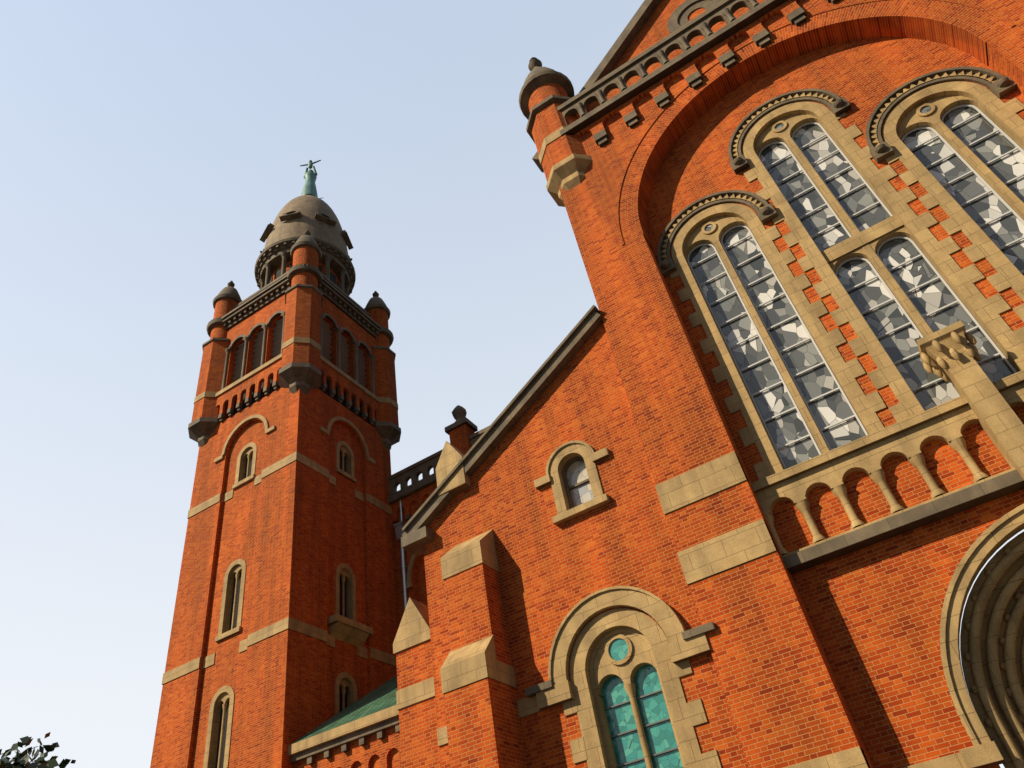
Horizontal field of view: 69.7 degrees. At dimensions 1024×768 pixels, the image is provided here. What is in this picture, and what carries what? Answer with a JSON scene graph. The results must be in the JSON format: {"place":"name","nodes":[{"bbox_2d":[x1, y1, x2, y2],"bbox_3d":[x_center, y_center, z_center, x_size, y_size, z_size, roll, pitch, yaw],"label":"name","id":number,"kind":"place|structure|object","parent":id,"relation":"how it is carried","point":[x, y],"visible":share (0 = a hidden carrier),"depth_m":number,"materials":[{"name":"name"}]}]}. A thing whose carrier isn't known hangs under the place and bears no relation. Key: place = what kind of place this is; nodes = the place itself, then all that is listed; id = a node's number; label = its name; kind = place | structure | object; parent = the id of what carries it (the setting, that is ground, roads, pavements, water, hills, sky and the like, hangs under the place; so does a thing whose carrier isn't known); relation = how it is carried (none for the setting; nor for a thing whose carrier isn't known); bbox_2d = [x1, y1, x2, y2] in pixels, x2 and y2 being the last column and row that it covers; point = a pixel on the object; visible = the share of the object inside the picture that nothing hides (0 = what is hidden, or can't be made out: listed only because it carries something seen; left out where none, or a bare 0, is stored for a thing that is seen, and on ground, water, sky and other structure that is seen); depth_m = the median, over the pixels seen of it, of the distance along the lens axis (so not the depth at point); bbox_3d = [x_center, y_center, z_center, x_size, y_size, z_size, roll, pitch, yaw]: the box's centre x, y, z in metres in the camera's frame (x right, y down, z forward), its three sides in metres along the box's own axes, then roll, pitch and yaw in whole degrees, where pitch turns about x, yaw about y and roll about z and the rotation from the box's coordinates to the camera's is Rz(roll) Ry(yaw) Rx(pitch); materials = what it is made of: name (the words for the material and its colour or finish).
{"place":"outdoors","nodes":[
{"label":"outdoors","id":0,"kind":"place"},
{"bbox_2d":[0,732,75,767],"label":"tree","id":1,"kind":"object","parent":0,"point":[22,758],"depth_m":8.88,"materials":[{"name":"green plant"}]},
{"bbox_2d":[150,246,398,767],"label":"tower","id":2,"kind":"structure","parent":0,"point":[294,535],"depth_m":28.31,"materials":[{"name":"brick"}]},
{"bbox_2d":[188,210,400,449],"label":"tower trim","id":3,"kind":"structure","parent":2,"relation":"attached to","point":[294,377],"depth_m":36.72,"materials":[{"name":"grey stone"}]},
{"bbox_2d":[231,318,366,388],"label":"belfry openings","id":4,"kind":"object","parent":2,"relation":"attached to","point":[277,341],"visible":0.27,"depth_m":35.44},
{"bbox_2d":[264,195,348,256],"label":"dome","id":5,"kind":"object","parent":2,"relation":"attached to","point":[309,207],"visible":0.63,"depth_m":41.79,"materials":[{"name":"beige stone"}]},
{"bbox_2d":[300,160,323,198],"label":"bronze statue","id":6,"kind":"object","parent":2,"relation":"on","point":[310,177],"visible":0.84,"depth_m":47.56,"materials":[{"name":"teal metal"}]},
{"bbox_2d":[287,424,474,767],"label":"brick wall","id":7,"kind":"structure","parent":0,"point":[375,752],"depth_m":21.65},
{"bbox_2d":[290,675,397,744],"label":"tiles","id":8,"kind":"object","parent":7,"relation":"attached to","point":[381,697],"visible":0.2,"depth_m":23.14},
{"bbox_2d":[290,405,488,764],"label":"trim","id":9,"kind":"structure","parent":7,"relation":"on","point":[414,471],"depth_m":32.51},
{"bbox_2d":[393,499,407,610],"bbox_3d":[-4.275,9.155,29.508,0.480,10.550,0.380,-27,-43,19],"label":"downpipe","id":10,"kind":"object","parent":7,"relation":"attached to","point":[398,527],"visible":0.46,"depth_m":31.09,"materials":[{"name":"grey"}]},
{"bbox_2d":[0,0,1023,767],"label":"sky","id":11,"kind":"structure","parent":0,"point":[149,149],"materials":[{"name":"blue"}]},
{"bbox_2d":[393,323,748,767],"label":"aisle","id":12,"kind":"object","parent":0,"point":[535,590],"depth_m":13.84,"materials":[{"name":"brick"}]},
{"bbox_2d":[401,305,715,697],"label":"trim","id":13,"kind":"structure","parent":12,"relation":"attached to","point":[417,535],"depth_m":16.52,"materials":[{"name":"beige stone"}]},
{"bbox_2d":[567,461,593,506],"bbox_3d":[1.415,2.054,15.218,0.800,1.350,0.001,-27,-43,19],"label":"window pane","id":14,"kind":"structure","parent":12,"relation":"in","point":[576,474],"depth_m":15.23,"materials":[{"name":"white glass"}]},
{"bbox_2d":[602,639,682,767],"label":"stained glass window","id":15,"kind":"structure","parent":12,"relation":"in","point":[660,736],"depth_m":12.25,"materials":[{"name":"teal glass"}]},
{"bbox_2d":[604,689,677,766],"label":"bars","id":16,"kind":"object","parent":15,"relation":"attached to","point":[644,726],"visible":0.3,"depth_m":12.11,"materials":[{"name":"grey metal"}]},
{"bbox_2d":[528,0,1023,767],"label":"nave","id":17,"kind":"structure","parent":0,"point":[832,656],"depth_m":13.75,"materials":[{"name":"brick"}]},
{"bbox_2d":[519,0,1023,574],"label":"trim","id":18,"kind":"structure","parent":17,"relation":"attached to","point":[605,78],"depth_m":18.50,"materials":[{"name":"beige stone"}]},
{"bbox_2d":[619,0,1010,247],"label":"arch","id":19,"kind":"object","parent":17,"relation":"attached to","point":[970,31],"visible":0.94,"depth_m":18.00,"materials":[{"name":"brick"}]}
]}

